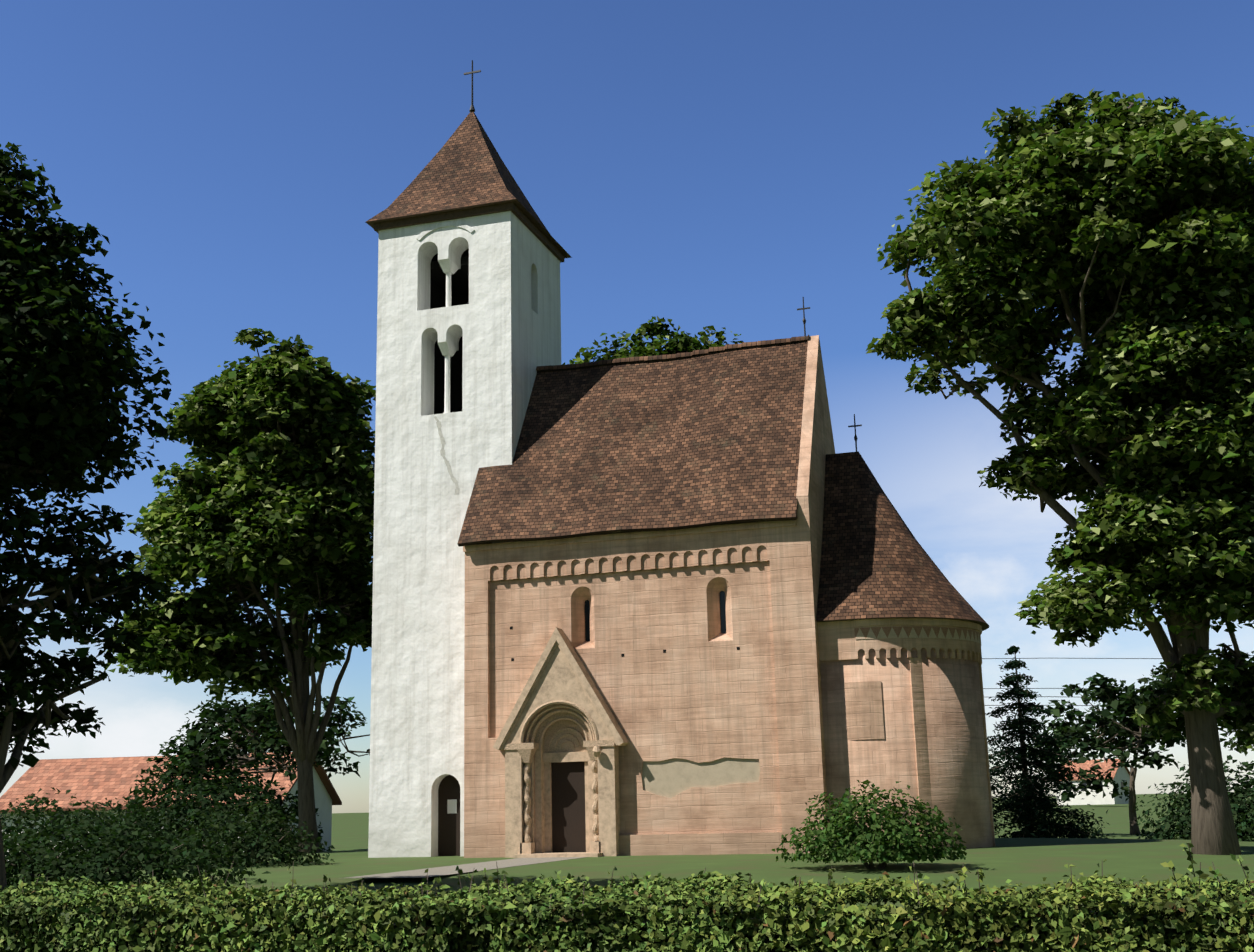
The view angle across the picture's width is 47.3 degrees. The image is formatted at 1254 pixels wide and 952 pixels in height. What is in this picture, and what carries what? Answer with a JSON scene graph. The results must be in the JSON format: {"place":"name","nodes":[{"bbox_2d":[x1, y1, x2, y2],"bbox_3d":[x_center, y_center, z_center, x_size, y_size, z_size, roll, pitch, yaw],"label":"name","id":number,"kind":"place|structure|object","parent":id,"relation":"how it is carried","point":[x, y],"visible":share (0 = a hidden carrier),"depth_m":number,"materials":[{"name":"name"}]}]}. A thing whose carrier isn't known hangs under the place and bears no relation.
{"place":"outdoors","nodes":[
{"label":"outdoors","id":0,"kind":"place"},
{"bbox_2d":[368,211,522,857],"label":"tower wall","id":1,"kind":"structure","parent":0,"point":[417,692],"depth_m":36.23,"materials":[{"name":"white paint"}]},
{"bbox_2d":[416,222,473,412],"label":"window columns","id":2,"kind":"structure","parent":1,"relation":"attached to","point":[449,267],"depth_m":37.60,"materials":[{"name":"white stone"}]},
{"bbox_2d":[434,416,459,494],"bbox_3d":[-4.588,-0.532,36.345,0.733,2.100,0.001,-5,-14,16],"label":"wall crack","id":3,"kind":"object","parent":1,"relation":"attached to","point":[442,454],"visible":1,"depth_m":36.37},
{"bbox_2d":[438,775,459,855],"bbox_3d":[-4.220,8.561,34.659,0.800,2.750,0.075,-5,-14,16],"label":"tower door","id":4,"kind":"structure","parent":1,"relation":"in","point":[449,816],"depth_m":34.72,"materials":[{"name":"brown wood"}]},
{"bbox_2d":[366,111,571,262],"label":"tower roof","id":5,"kind":"structure","parent":1,"relation":"on","point":[464,173],"depth_m":38.54,"materials":[{"name":"brown tile"}]},
{"bbox_2d":[464,60,480,111],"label":"cross","id":6,"kind":"object","parent":5,"relation":"on","point":[472,108],"visible":0.81,"depth_m":40.67,"materials":[{"name":"grey metal"}]},
{"bbox_2d":[346,857,583,877],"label":"church path","id":7,"kind":"structure","parent":0,"point":[444,870],"depth_m":27.06,"materials":[{"name":"grey concrete"}]},
{"bbox_2d":[522,223,560,421],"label":"tower wall","id":8,"kind":"structure","parent":0,"point":[541,311],"depth_m":38.80,"materials":[{"name":"white paint"}]},
{"bbox_2d":[0,0,1253,812],"label":"sky","id":9,"kind":"structure","parent":0,"point":[696,164],"materials":[{"name":"blue"}]},
{"bbox_2d":[11,792,1253,909],"bbox_3d":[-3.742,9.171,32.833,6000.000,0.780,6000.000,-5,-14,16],"label":"ground","id":10,"kind":"structure","parent":0,"point":[1027,862],"depth_m":25.71,"materials":[{"name":"green plant"}]},
{"bbox_2d":[0,181,138,889],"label":"tree","id":11,"kind":"object","parent":10,"relation":"on","point":[7,770],"visible":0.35,"depth_m":19.48,"materials":[{"name":"brown plant"}]},
{"bbox_2d":[0,142,179,768],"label":"roadside tree leaves","id":12,"kind":"object","parent":11,"relation":"attached to","point":[73,377],"visible":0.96,"depth_m":19.70,"materials":[{"name":"green plant"}]},
{"bbox_2d":[0,787,214,869],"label":"shrubs","id":13,"kind":"object","parent":10,"relation":"on","point":[19,827],"depth_m":33.62,"materials":[{"name":"green plant"}]},
{"bbox_2d":[2,813,269,888],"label":"shrubs","id":14,"kind":"object","parent":10,"relation":"on","point":[95,862],"depth_m":25.03,"materials":[{"name":"green plant"}]},
{"bbox_2d":[0,737,341,860],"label":"house","id":15,"kind":"structure","parent":10,"relation":"on","point":[95,780],"depth_m":62.82,"materials":[{"name":"tile"}]},
{"bbox_2d":[81,760,334,860],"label":"shrubs","id":16,"kind":"object","parent":10,"relation":"on","point":[178,806],"depth_m":44.65,"materials":[{"name":"green plant"}]},
{"bbox_2d":[142,794,334,869],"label":"shrubs","id":17,"kind":"object","parent":10,"relation":"on","point":[250,857],"depth_m":30.95,"materials":[{"name":"green plant"}]},
{"bbox_2d":[193,709,296,820],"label":"branches","id":18,"kind":"object","parent":10,"relation":"on","point":[248,759],"visible":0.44,"depth_m":49.89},
{"bbox_2d":[130,693,332,817],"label":"tree leaves","id":19,"kind":"object","parent":18,"relation":"attached to","point":[186,760],"visible":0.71,"depth_m":49.36,"materials":[{"name":"green plant"}]},
{"bbox_2d":[178,340,362,852],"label":"linden west trunk and limbs","id":20,"kind":"object","parent":10,"relation":"on","point":[304,739],"visible":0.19,"depth_m":41.23,"materials":[{"name":"brown plant"}]},
{"bbox_2d":[104,328,375,702],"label":"linden leaves","id":21,"kind":"object","parent":20,"relation":"attached to","point":[301,509],"visible":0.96,"depth_m":40.78,"materials":[{"name":"green plant"}]},
{"bbox_2d":[238,710,369,772],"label":"branches","id":22,"kind":"object","parent":10,"relation":"on","point":[345,745],"visible":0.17,"depth_m":68.12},
{"bbox_2d":[200,693,369,777],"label":"tree leaves","id":23,"kind":"object","parent":22,"relation":"attached to","point":[274,733],"visible":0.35,"depth_m":66.19,"materials":[{"name":"green plant"}]},
{"bbox_2d":[430,253,468,413],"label":"tower window openings","id":24,"kind":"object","parent":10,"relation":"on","point":[459,286],"depth_m":39.68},
{"bbox_2d":[493,627,628,857],"bbox_3d":[-1.497,6.426,32.678,3.163,5.894,1.040,-5,-14,16],"label":"portal surround","id":25,"kind":"object","parent":10,"relation":"on","point":[564,749],"visible":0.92,"depth_m":32.86,"materials":[{"name":"beige stone"}]},
{"bbox_2d":[0,843,1253,951],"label":"hedge","id":26,"kind":"object","parent":10,"relation":"on","point":[1191,911],"depth_m":5.32,"materials":[{"name":"green plant"}]},
{"bbox_2d":[464,335,834,857],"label":"pilasters","id":27,"kind":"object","parent":10,"relation":"on","point":[795,556],"depth_m":32.14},
{"bbox_2d":[510,626,739,660],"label":"putlog holes","id":28,"kind":"object","parent":27,"relation":"attached to","point":[622,655],"visible":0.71,"depth_m":32.92,"materials":[{"name":"black"}]},
{"bbox_2d":[463,520,795,580],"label":"arched frieze cornice","id":29,"kind":"structure","parent":27,"relation":"attached to","point":[681,548],"depth_m":33.27,"materials":[{"name":"beige stone"}]},
{"bbox_2d":[457,335,808,546],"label":"nave roof","id":30,"kind":"structure","parent":27,"relation":"on","point":[710,436],"depth_m":34.89,"materials":[{"name":"brown tile"}]},
{"bbox_2d":[797,297,861,452],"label":"roof crosses","id":31,"kind":"object","parent":27,"relation":"on","point":[854,425],"visible":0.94,"depth_m":36.16,"materials":[{"name":"grey metal"}]},
{"bbox_2d":[772,780,966,868],"bbox_3d":[4.062,5.956,24.116,3.264,1.650,2.541,-5,-14,16],"label":"shrub by apse","id":32,"kind":"object","parent":10,"relation":"on","point":[910,844],"depth_m":23.63,"materials":[{"name":"green plant"}]},
{"bbox_2d":[985,645,1113,838],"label":"spruce","id":33,"kind":"object","parent":10,"relation":"on","point":[1045,806],"depth_m":46.44,"materials":[{"name":"green plant"}]},
{"bbox_2d":[905,96,1253,854],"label":"linden trunk limbs","id":34,"kind":"object","parent":10,"relation":"on","point":[1213,830],"visible":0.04,"depth_m":27.34,"materials":[{"name":"brown plant"}]},
{"bbox_2d":[866,87,1253,755],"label":"linden leaves","id":35,"kind":"object","parent":34,"relation":"on","point":[1182,475],"visible":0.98,"depth_m":26.82,"materials":[{"name":"green plant"}]},
{"bbox_2d":[1056,755,1129,804],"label":"house","id":36,"kind":"structure","parent":10,"relation":"on","point":[1119,774],"depth_m":212.86,"materials":[{"name":"paint"}]},
{"bbox_2d":[1020,662,1186,801],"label":"tree leaves","id":37,"kind":"object","parent":10,"relation":"on","point":[1129,700],"visible":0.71,"depth_m":64.75,"materials":[{"name":"green plant"}]},
{"bbox_2d":[1059,688,1162,834],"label":"tree trunk and limbs","id":38,"kind":"object","parent":10,"relation":"on","point":[1134,827],"visible":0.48,"depth_m":65.45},
{"bbox_2d":[1135,755,1253,841],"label":"shrubs","id":39,"kind":"object","parent":10,"relation":"on","point":[1238,795],"depth_m":48.04,"materials":[{"name":"green plant"}]},
{"bbox_2d":[1212,657,1253,771],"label":"tree leaves","id":40,"kind":"object","parent":10,"relation":"on","point":[1229,742],"depth_m":58.03,"materials":[{"name":"green plant"}]},
{"bbox_2d":[1236,804,1253,841],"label":"shrubs","id":41,"kind":"object","parent":10,"relation":"on","point":[1249,829],"visible":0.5,"depth_m":35.91,"materials":[{"name":"green plant"}]},
{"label":"tree trunk","id":42,"kind":"object","parent":10,"relation":"on","visible":0},
{"bbox_2d":[562,316,742,364],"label":"tree leaves","id":43,"kind":"object","parent":42,"relation":"attached to","point":[683,342],"visible":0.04,"depth_m":47.90,"materials":[{"name":"green plant"}]},
{"bbox_2d":[490,561,781,852],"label":"church wall","id":44,"kind":"structure","parent":0,"point":[693,710],"depth_m":32.40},
{"bbox_2d":[505,645,620,857],"bbox_3d":[-1.493,6.569,32.645,2.640,5.600,0.340,-5,-14,16],"label":"church portal","id":45,"kind":"object","parent":44,"relation":"attached to","point":[558,679],"visible":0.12,"depth_m":32.61,"materials":[{"name":"beige stone"}]},
{"bbox_2d":[585,591,725,641],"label":"windows","id":46,"kind":"structure","parent":44,"relation":"in","point":[722,617],"depth_m":32.91,"materials":[{"name":"black glass"}]},
{"bbox_2d":[820,648,992,848],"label":"apse wall","id":47,"kind":"structure","parent":0,"point":[956,750],"depth_m":31.42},
{"bbox_2d":[816,451,988,630],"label":"apse roof","id":48,"kind":"structure","parent":47,"relation":"on","point":[877,562],"depth_m":32.98,"materials":[{"name":"brown tile"}]},
{"bbox_2d":[817,618,995,847],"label":"apse trim","id":49,"kind":"structure","parent":47,"relation":"attached to","point":[844,640],"depth_m":31.59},
{"bbox_2d":[982,655,1253,705],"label":"overhead wires","id":50,"kind":"object","parent":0,"point":[1060,688],"visible":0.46,"depth_m":85.44,"materials":[{"name":"grey metal"}]}
]}

